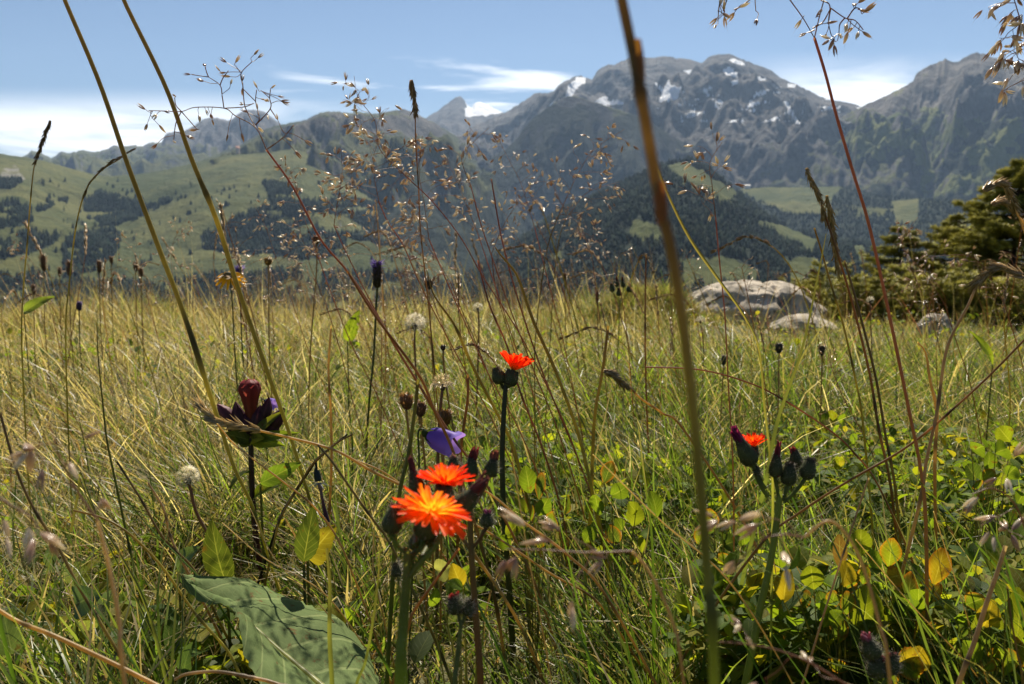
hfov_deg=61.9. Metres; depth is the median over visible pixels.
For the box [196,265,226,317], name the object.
seeding grass
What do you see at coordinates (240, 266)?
seeding grass
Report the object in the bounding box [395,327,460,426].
seeding grass
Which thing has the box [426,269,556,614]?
grass stalk
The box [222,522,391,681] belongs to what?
dry grass stalk
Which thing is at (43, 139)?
grass stalk
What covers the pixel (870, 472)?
grass stalk
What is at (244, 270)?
seeding grass
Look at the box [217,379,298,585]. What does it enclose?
gentian
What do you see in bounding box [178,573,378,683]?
leaf
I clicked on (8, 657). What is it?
green grass stalk
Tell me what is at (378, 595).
dry grass stalk
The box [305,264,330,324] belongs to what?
seeding grass
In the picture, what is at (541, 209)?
seeding grass
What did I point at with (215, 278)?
seeding grass
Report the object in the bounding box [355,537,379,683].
grass stalk
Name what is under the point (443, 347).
brown seed head
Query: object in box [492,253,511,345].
seeding grass
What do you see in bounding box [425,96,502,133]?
mountain
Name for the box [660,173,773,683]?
grass stalk
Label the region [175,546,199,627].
broad leaf
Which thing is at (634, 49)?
grass stalk
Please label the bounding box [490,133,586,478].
hair grass
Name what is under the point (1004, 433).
leafy plant
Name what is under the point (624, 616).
dry grass stalk
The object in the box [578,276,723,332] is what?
tussock grass
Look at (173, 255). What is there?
seeding grass
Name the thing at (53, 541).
hair grass
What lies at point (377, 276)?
rampion
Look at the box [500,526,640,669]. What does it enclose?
green grass stalk
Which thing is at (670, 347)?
seeding grass
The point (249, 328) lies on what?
seeding grass
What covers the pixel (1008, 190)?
grass stalk
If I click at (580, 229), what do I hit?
hair grass
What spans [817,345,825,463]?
brown seed head
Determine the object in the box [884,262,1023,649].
grass stalk
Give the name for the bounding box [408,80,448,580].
grass stalk
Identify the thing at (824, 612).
grass stalk
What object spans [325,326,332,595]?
grass stalk
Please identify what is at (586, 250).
seeding grass
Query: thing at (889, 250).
spruce tree
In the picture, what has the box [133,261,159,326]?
seeding grass
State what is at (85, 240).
seeding grass
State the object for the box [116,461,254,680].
grass stalk
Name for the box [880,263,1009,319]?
spruce shrub
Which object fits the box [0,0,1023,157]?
sky
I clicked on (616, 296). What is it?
seeding grass
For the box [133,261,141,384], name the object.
seed spike
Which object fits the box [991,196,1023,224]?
grass stalk
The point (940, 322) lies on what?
seeding grass
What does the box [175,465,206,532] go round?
flower
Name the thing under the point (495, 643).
green grass stalk
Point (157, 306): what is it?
seeding grass
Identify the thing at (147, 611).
grass stalk
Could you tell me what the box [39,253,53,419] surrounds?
seed spike
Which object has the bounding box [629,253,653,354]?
seeding grass
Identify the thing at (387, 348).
seeding grass
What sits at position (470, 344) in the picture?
seeding grass
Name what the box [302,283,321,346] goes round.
seeding grass
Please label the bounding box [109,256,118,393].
seed spike
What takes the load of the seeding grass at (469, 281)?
on the meadow ground at (448, 658)
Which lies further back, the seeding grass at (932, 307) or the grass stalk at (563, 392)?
the seeding grass at (932, 307)
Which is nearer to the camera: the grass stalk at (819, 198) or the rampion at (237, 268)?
the grass stalk at (819, 198)
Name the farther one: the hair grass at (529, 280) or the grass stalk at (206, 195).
the hair grass at (529, 280)
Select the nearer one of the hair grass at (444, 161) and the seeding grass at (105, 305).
the hair grass at (444, 161)
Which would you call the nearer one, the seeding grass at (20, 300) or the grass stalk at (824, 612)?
the grass stalk at (824, 612)
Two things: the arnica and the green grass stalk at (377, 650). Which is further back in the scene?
the arnica
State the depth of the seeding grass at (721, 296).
1.30 m
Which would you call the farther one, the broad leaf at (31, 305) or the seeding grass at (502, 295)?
the seeding grass at (502, 295)
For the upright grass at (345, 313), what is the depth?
2.63 m
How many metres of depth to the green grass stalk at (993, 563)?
0.40 m
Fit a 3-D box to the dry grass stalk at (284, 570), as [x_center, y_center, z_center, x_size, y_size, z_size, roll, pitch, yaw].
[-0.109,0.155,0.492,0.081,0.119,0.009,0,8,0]
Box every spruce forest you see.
[0,174,456,318]
[420,155,1023,313]
[734,186,1022,242]
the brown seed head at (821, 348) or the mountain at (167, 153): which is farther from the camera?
the mountain at (167, 153)
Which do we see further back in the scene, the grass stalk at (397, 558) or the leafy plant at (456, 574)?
the grass stalk at (397, 558)
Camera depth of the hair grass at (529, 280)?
0.95 m
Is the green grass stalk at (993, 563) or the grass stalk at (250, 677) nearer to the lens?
the grass stalk at (250, 677)
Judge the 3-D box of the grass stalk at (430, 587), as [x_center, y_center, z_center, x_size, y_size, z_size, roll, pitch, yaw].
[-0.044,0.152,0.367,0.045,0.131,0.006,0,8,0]
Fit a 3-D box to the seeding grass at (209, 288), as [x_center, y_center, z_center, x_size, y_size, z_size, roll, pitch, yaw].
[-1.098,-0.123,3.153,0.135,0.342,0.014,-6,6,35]
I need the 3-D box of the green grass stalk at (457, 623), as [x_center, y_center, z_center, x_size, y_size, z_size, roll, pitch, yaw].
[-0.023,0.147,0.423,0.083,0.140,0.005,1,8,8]
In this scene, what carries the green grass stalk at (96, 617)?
on the meadow ground at (448, 658)
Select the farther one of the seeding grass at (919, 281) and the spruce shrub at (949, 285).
the spruce shrub at (949, 285)
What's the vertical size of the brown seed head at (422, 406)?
0.174 m
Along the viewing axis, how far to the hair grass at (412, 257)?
0.75 m
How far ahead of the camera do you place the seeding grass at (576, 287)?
3.31 m
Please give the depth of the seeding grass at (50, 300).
2.88 m
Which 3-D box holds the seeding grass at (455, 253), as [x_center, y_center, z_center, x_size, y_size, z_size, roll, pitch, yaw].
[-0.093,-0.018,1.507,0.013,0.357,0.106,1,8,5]
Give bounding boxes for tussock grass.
[0,272,728,341]
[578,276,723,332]
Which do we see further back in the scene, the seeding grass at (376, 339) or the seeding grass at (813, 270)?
the seeding grass at (813, 270)
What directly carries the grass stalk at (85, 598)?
on the meadow ground at (448, 658)
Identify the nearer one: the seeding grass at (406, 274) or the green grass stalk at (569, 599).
the green grass stalk at (569, 599)
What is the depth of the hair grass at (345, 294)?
1.05 m
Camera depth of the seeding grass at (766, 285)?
2.94 m
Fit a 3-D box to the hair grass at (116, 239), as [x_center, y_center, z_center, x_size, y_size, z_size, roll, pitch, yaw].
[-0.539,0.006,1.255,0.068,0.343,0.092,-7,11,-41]
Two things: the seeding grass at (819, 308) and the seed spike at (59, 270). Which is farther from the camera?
the seed spike at (59, 270)
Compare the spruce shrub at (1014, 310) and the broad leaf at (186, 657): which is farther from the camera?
the spruce shrub at (1014, 310)
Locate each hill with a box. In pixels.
[0,149,460,318]
[455,161,882,312]
[735,186,1011,241]
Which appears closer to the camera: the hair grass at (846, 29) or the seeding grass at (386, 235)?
the hair grass at (846, 29)
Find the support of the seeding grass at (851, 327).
on the meadow ground at (448, 658)
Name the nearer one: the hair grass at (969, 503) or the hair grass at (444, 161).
the hair grass at (969, 503)
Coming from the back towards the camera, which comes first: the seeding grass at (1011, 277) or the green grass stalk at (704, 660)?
the seeding grass at (1011, 277)
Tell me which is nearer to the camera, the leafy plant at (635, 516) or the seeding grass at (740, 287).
the leafy plant at (635, 516)
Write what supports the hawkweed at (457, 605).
on the meadow ground at (448, 658)
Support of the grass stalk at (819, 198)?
on the meadow ground at (448, 658)
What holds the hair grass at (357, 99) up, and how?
on the meadow ground at (448, 658)
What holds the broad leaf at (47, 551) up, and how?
on the meadow ground at (448, 658)
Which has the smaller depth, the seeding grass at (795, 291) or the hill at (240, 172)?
the seeding grass at (795, 291)
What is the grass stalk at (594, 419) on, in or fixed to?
on the meadow ground at (448, 658)
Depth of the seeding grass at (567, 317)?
1.91 m
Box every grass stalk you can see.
[0,412,137,683]
[0,488,146,683]
[0,595,80,673]
[0,608,158,683]
[0,614,16,683]
[21,120,50,569]
[63,0,281,594]
[63,512,121,683]
[65,148,135,539]
[69,473,174,683]
[73,509,244,683]
[78,476,167,683]
[95,455,241,643]
[96,323,143,611]
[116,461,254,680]
[117,541,130,683]
[122,0,334,597]
[147,482,240,672]
[174,670,283,683]
[188,395,545,683]
[217,423,390,683]
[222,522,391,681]
[250,508,333,622]
[264,434,352,586]
[317,445,451,683]
[320,573,392,678]
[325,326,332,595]
[326,548,333,683]
[347,271,508,683]
[355,459,650,678]
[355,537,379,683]
[372,525,394,668]
[382,497,496,683]
[385,380,419,683]
[391,548,459,683]
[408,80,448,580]
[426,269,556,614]
[443,536,513,683]
[455,375,468,620]
[477,260,575,578]
[482,468,620,680]
[484,490,656,683]
[491,179,603,528]
[495,247,615,639]
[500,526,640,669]
[511,453,551,683]
[528,552,604,683]
[532,537,595,683]
[542,455,592,683]
[567,457,688,683]
[571,534,670,683]
[583,326,608,614]
[593,454,792,683]
[603,369,761,558]
[616,0,719,683]
[640,455,655,683]
[640,477,765,683]
[644,255,650,475]
[646,366,922,585]
[649,506,700,680]
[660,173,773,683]
[670,339,1023,682]
[680,535,706,679]
[733,235,825,635]
[744,466,784,639]
[780,536,830,628]
[801,478,868,683]
[805,167,897,541]
[813,478,887,568]
[814,195,874,549]
[843,260,902,552]
[855,539,981,683]
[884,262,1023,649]
[890,434,918,650]
[903,463,1023,607]
[917,342,938,584]
[933,511,987,683]
[951,454,1023,631]
[956,545,1007,683]
[982,177,1023,231]
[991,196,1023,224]
[1006,586,1023,683]
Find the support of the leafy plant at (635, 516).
on the meadow ground at (448, 658)
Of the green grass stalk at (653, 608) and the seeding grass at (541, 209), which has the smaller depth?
the green grass stalk at (653, 608)
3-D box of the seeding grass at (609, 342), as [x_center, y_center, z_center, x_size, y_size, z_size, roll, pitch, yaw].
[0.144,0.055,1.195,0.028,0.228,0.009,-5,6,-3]
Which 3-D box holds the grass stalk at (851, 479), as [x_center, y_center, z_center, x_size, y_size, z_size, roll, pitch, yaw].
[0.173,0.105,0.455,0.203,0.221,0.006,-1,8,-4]
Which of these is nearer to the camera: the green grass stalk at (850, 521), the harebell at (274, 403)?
the green grass stalk at (850, 521)
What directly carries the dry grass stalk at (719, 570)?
on the meadow ground at (448, 658)
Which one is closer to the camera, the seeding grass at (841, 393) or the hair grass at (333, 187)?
the hair grass at (333, 187)
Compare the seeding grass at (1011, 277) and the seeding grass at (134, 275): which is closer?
the seeding grass at (1011, 277)
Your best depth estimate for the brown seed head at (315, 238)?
1.00 m
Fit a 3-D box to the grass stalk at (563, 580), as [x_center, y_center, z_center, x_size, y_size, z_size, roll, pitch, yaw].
[0.002,0.139,0.483,0.191,0.149,0.004,1,8,3]
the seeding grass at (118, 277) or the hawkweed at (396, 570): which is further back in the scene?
the seeding grass at (118, 277)
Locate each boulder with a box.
[686,279,828,329]
[764,314,836,336]
[915,313,954,338]
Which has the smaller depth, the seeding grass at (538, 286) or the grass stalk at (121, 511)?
the grass stalk at (121, 511)
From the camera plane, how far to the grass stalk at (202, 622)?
0.40 m
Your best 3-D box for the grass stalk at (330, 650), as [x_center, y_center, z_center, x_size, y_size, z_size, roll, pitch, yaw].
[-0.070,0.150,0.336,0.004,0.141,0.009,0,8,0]
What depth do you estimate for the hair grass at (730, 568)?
0.20 m
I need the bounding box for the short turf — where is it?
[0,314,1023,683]
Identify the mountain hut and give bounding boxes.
[235,146,239,153]
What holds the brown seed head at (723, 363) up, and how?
on the meadow ground at (448, 658)
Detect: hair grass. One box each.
[0,497,74,568]
[3,423,126,683]
[7,233,77,434]
[113,231,176,411]
[132,48,564,680]
[140,217,207,438]
[203,239,283,449]
[242,199,350,454]
[274,155,414,497]
[276,218,379,494]
[314,147,505,588]
[321,244,402,468]
[325,128,542,563]
[329,72,613,579]
[381,212,491,449]
[383,133,572,590]
[391,201,518,475]
[394,261,439,395]
[430,155,562,510]
[433,119,597,587]
[470,174,555,493]
[488,506,685,683]
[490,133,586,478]
[501,221,585,453]
[534,123,638,538]
[544,168,624,450]
[546,182,609,450]
[570,219,635,454]
[665,120,747,610]
[687,503,891,683]
[706,616,846,683]
[709,0,928,683]
[880,218,984,469]
[918,239,1023,371]
[954,439,1023,554]
[974,0,1023,105]
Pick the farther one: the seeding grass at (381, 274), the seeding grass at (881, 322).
the seeding grass at (881, 322)
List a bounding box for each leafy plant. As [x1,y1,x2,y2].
[428,559,486,683]
[498,465,570,675]
[582,461,661,637]
[694,490,749,608]
[774,529,881,683]
[826,585,931,683]
[866,538,951,683]
[943,579,1023,683]
[965,425,1023,567]
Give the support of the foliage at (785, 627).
on the meadow ground at (448, 658)
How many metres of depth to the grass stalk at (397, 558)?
0.42 m
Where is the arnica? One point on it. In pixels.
(224, 280)
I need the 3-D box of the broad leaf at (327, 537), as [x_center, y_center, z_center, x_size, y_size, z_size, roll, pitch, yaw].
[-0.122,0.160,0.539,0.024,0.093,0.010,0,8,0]
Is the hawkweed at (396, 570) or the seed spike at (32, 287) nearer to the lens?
the hawkweed at (396, 570)
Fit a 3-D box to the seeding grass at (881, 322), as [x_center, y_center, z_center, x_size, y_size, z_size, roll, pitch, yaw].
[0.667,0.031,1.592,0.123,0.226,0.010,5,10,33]
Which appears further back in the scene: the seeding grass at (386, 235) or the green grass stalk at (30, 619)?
the seeding grass at (386, 235)
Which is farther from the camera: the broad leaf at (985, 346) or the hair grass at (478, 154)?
the broad leaf at (985, 346)
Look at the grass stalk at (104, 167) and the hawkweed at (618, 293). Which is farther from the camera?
the hawkweed at (618, 293)
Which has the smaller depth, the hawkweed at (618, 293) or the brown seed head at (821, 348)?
the brown seed head at (821, 348)
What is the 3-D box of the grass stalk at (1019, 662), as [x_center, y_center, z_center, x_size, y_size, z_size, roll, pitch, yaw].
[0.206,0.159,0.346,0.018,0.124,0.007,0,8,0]
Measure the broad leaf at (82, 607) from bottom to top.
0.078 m
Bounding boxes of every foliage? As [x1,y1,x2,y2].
[0,393,496,683]
[440,408,1023,683]
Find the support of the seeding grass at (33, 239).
on the meadow ground at (448, 658)
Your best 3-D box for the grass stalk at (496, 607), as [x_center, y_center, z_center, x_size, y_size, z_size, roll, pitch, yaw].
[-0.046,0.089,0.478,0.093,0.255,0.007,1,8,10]
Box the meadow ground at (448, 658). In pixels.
[0,316,1023,683]
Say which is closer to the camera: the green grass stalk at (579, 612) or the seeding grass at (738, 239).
the green grass stalk at (579, 612)
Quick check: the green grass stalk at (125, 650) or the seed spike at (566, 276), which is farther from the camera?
the seed spike at (566, 276)
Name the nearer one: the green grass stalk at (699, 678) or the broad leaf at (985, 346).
the green grass stalk at (699, 678)
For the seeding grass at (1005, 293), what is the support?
on the meadow ground at (448, 658)
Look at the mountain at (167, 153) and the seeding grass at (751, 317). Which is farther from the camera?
the mountain at (167, 153)
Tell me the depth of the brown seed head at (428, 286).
1.05 m
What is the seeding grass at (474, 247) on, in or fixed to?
on the meadow ground at (448, 658)
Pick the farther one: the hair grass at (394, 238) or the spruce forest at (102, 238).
the spruce forest at (102, 238)
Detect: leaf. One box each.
[0,615,22,676]
[23,296,54,422]
[43,535,61,582]
[72,585,102,672]
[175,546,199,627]
[176,642,192,678]
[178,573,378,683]
[202,520,233,680]
[259,462,300,584]
[294,506,319,604]
[306,525,336,604]
[343,310,359,443]
[969,331,993,450]
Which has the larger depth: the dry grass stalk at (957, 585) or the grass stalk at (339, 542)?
the grass stalk at (339, 542)
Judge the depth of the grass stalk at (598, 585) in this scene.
0.40 m
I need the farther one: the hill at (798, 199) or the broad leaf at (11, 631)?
the hill at (798, 199)
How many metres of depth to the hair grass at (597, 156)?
0.70 m
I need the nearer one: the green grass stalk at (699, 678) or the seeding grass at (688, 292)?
the green grass stalk at (699, 678)
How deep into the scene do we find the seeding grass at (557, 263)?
1.60 m
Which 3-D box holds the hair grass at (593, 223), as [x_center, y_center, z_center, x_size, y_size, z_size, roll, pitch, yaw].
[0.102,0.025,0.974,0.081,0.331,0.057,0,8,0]
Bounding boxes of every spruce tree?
[836,225,946,284]
[892,211,992,280]
[938,157,1023,280]
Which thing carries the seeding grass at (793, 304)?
on the meadow ground at (448, 658)
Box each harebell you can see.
[261,398,281,558]
[407,427,465,683]
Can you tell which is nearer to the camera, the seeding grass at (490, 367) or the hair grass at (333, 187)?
the hair grass at (333, 187)
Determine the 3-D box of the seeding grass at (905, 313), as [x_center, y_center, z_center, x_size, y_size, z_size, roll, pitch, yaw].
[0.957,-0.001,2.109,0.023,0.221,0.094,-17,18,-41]
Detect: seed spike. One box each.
[30,284,41,418]
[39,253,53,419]
[57,267,65,387]
[64,260,76,395]
[96,258,106,395]
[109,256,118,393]
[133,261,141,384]
[138,267,146,386]
[561,272,567,388]
[594,290,600,399]
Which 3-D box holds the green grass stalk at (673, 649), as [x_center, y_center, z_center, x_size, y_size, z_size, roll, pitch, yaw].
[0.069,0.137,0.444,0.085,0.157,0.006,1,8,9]
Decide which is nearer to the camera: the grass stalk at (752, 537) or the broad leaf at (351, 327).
the grass stalk at (752, 537)
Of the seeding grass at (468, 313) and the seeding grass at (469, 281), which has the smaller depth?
the seeding grass at (468, 313)
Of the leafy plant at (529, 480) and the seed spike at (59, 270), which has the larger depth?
the seed spike at (59, 270)
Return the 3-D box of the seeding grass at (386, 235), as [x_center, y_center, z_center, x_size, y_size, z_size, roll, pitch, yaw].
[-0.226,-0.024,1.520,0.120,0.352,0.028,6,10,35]
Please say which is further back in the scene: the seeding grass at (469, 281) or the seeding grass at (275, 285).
the seeding grass at (469, 281)
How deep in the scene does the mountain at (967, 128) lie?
5604.41 m
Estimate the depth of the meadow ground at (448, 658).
0.61 m
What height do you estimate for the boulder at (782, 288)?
0.569 m
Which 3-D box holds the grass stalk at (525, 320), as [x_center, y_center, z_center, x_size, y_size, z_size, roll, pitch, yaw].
[0.035,0.038,0.701,0.115,0.340,0.010,3,9,20]
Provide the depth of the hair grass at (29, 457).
0.19 m
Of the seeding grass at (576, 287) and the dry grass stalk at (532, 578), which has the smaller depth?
the dry grass stalk at (532, 578)
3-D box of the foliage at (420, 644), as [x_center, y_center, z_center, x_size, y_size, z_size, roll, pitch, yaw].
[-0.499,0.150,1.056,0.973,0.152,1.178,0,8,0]
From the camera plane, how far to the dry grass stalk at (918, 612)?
0.39 m
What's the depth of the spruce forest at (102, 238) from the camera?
2584.61 m
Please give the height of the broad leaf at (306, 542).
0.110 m
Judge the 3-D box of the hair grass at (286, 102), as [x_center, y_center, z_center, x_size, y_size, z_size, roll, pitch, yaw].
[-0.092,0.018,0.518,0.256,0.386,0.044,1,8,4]
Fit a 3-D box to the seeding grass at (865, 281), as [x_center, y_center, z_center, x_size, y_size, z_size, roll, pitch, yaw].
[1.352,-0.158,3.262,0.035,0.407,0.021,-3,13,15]
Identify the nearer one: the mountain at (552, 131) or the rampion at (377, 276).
the rampion at (377, 276)
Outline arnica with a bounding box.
[215,271,245,402]
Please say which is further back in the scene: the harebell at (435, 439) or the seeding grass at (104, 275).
the seeding grass at (104, 275)
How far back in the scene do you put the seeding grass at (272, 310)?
1.73 m
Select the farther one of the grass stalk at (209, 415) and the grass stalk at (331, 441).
the grass stalk at (331, 441)
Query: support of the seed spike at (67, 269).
on the meadow ground at (448, 658)
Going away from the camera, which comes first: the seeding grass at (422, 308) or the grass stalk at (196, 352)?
the grass stalk at (196, 352)
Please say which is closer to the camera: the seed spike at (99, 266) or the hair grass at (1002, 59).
the hair grass at (1002, 59)
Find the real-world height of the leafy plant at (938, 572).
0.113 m
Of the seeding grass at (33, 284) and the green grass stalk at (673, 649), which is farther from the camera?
the seeding grass at (33, 284)
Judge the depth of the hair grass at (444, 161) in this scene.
0.74 m
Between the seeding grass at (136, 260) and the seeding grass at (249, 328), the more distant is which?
the seeding grass at (136, 260)
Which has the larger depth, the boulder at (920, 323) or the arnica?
the boulder at (920, 323)
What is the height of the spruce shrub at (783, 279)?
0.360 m
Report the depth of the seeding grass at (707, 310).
1.21 m
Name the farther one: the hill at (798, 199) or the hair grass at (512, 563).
the hill at (798, 199)
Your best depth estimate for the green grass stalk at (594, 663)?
0.35 m
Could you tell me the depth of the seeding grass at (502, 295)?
3.02 m
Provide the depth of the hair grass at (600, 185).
0.85 m
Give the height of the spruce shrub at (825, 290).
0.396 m
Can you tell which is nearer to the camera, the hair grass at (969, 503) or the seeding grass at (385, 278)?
the hair grass at (969, 503)
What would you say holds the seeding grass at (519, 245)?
on the meadow ground at (448, 658)
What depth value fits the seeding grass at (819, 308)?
1.57 m
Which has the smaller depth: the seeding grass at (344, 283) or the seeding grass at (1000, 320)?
the seeding grass at (1000, 320)
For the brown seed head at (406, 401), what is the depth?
0.56 m
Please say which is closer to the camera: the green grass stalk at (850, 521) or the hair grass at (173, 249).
the green grass stalk at (850, 521)
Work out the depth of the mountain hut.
4522.59 m
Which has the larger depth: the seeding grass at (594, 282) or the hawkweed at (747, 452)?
the seeding grass at (594, 282)
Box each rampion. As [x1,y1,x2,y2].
[76,301,84,395]
[234,264,245,376]
[364,258,386,504]
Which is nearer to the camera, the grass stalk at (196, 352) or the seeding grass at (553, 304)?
the grass stalk at (196, 352)
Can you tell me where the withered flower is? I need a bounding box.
[257,434,347,583]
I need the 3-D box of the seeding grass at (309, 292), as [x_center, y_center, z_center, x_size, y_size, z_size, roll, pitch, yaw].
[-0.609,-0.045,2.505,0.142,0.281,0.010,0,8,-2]
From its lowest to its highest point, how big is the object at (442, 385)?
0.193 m
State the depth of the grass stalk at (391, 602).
0.44 m
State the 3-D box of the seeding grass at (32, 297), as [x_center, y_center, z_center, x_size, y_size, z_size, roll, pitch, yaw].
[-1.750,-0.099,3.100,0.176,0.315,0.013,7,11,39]
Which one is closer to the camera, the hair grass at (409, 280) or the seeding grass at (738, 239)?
the hair grass at (409, 280)
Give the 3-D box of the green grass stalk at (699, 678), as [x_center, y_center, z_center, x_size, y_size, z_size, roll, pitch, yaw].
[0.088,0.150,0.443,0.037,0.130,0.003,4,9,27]
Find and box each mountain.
[23,109,280,175]
[202,109,532,275]
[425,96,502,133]
[454,54,931,225]
[490,96,685,220]
[825,52,1023,200]
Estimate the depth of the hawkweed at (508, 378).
0.55 m
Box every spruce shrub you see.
[776,276,827,291]
[795,259,904,322]
[825,260,963,322]
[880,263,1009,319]
[895,258,1023,322]
[940,270,1023,322]
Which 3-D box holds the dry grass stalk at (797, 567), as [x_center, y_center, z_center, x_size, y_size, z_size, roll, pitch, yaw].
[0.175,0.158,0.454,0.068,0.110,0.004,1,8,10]
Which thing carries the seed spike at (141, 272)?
on the meadow ground at (448, 658)
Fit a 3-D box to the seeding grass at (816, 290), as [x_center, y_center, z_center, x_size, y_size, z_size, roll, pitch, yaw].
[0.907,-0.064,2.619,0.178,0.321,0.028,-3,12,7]
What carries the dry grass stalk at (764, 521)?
on the meadow ground at (448, 658)
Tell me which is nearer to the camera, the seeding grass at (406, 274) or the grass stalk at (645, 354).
the grass stalk at (645, 354)
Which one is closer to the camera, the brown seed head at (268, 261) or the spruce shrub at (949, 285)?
the brown seed head at (268, 261)
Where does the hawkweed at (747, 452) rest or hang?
on the meadow ground at (448, 658)
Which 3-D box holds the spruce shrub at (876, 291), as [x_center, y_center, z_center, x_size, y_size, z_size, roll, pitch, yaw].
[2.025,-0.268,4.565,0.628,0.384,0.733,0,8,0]
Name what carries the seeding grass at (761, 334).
on the meadow ground at (448, 658)
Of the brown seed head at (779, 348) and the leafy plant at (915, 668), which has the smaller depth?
the leafy plant at (915, 668)
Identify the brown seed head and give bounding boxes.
[264,257,272,413]
[308,235,319,458]
[399,392,428,630]
[416,400,434,589]
[424,279,435,426]
[439,408,453,641]
[440,344,458,459]
[719,354,726,445]
[774,342,783,441]
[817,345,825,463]
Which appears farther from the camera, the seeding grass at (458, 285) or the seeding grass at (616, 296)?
the seeding grass at (616, 296)
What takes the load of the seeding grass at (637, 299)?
on the meadow ground at (448, 658)
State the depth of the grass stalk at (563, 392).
0.56 m
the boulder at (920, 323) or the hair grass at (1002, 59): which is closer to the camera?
the hair grass at (1002, 59)
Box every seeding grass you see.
[1,289,16,425]
[16,293,80,403]
[18,271,42,343]
[23,220,85,401]
[27,264,44,331]
[44,272,58,346]
[67,223,86,366]
[93,283,108,354]
[101,258,113,410]
[109,270,171,472]
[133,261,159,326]
[134,254,144,377]
[138,275,166,352]
[162,237,223,344]
[195,266,226,330]
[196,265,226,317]
[211,199,271,397]
[213,231,224,348]
[218,202,254,377]
[236,250,247,378]
[243,275,251,378]
[257,297,300,369]
[260,249,288,332]
[269,265,274,369]
[279,279,324,340]
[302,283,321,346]
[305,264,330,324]
[319,308,379,422]
[330,260,368,357]
[339,241,408,362]
[346,295,418,425]
[353,199,416,441]
[355,320,401,489]
[364,230,415,388]
[366,300,400,420]
[374,249,435,338]
[374,302,417,443]
[375,225,430,363]
[384,246,449,371]
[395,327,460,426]
[421,275,430,350]
[441,273,494,418]
[449,342,516,505]
[453,231,465,382]
[456,273,470,446]
[460,263,487,327]
[470,238,507,364]
[473,342,513,457]
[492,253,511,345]
[493,263,512,341]
[498,244,580,402]
[527,199,588,395]
[532,211,608,392]
[535,262,547,327]
[543,287,559,330]
[558,285,570,368]
[558,325,675,466]
[567,274,596,372]
[568,249,634,385]
[570,246,616,339]
[570,260,586,333]
[571,271,647,392]
[599,303,627,438]
[602,253,655,385]
[627,282,683,390]
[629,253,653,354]
[649,292,703,392]
[655,274,706,345]
[655,284,661,403]
[669,315,679,410]
[669,331,673,413]
[681,249,749,431]
[704,295,752,389]
[710,234,830,400]
[730,256,786,443]
[732,272,771,361]
[756,260,768,335]
[756,315,773,429]
[780,270,832,340]
[787,279,795,354]
[792,286,847,417]
[801,269,820,375]
[815,337,886,497]
[816,293,833,350]
[835,278,870,413]
[841,299,899,400]
[850,253,867,337]
[860,249,870,335]
[888,225,941,362]
[889,298,914,346]
[897,281,920,354]
[906,279,919,334]
[915,281,949,334]
[917,281,939,343]
[936,309,944,394]
[968,259,997,361]
[973,259,1021,327]
[981,283,1022,385]
[993,213,1023,370]
[1001,264,1010,461]
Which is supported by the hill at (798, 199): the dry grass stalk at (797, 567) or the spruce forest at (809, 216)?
the spruce forest at (809, 216)
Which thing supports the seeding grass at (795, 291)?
on the meadow ground at (448, 658)
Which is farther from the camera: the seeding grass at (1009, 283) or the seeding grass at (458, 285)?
the seeding grass at (1009, 283)
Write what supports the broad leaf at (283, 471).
on the meadow ground at (448, 658)
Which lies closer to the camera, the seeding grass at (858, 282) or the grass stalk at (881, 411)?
the grass stalk at (881, 411)
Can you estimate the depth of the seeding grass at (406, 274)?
2.09 m
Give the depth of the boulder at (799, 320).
3.85 m
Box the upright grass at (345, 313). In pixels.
[0,232,1023,407]
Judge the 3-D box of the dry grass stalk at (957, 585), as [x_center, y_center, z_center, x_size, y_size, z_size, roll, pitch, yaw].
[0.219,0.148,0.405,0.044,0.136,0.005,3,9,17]
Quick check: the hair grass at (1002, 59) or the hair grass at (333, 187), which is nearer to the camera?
the hair grass at (1002, 59)
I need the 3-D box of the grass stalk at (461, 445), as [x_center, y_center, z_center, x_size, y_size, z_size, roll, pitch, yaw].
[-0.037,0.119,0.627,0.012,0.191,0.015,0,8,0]
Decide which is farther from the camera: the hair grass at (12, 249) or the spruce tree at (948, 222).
the spruce tree at (948, 222)
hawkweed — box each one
[377,455,489,683]
[387,559,408,683]
[442,591,478,683]
[446,446,501,683]
[489,350,534,659]
[609,277,631,443]
[730,425,818,683]
[858,631,903,683]
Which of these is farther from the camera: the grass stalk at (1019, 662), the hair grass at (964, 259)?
the hair grass at (964, 259)

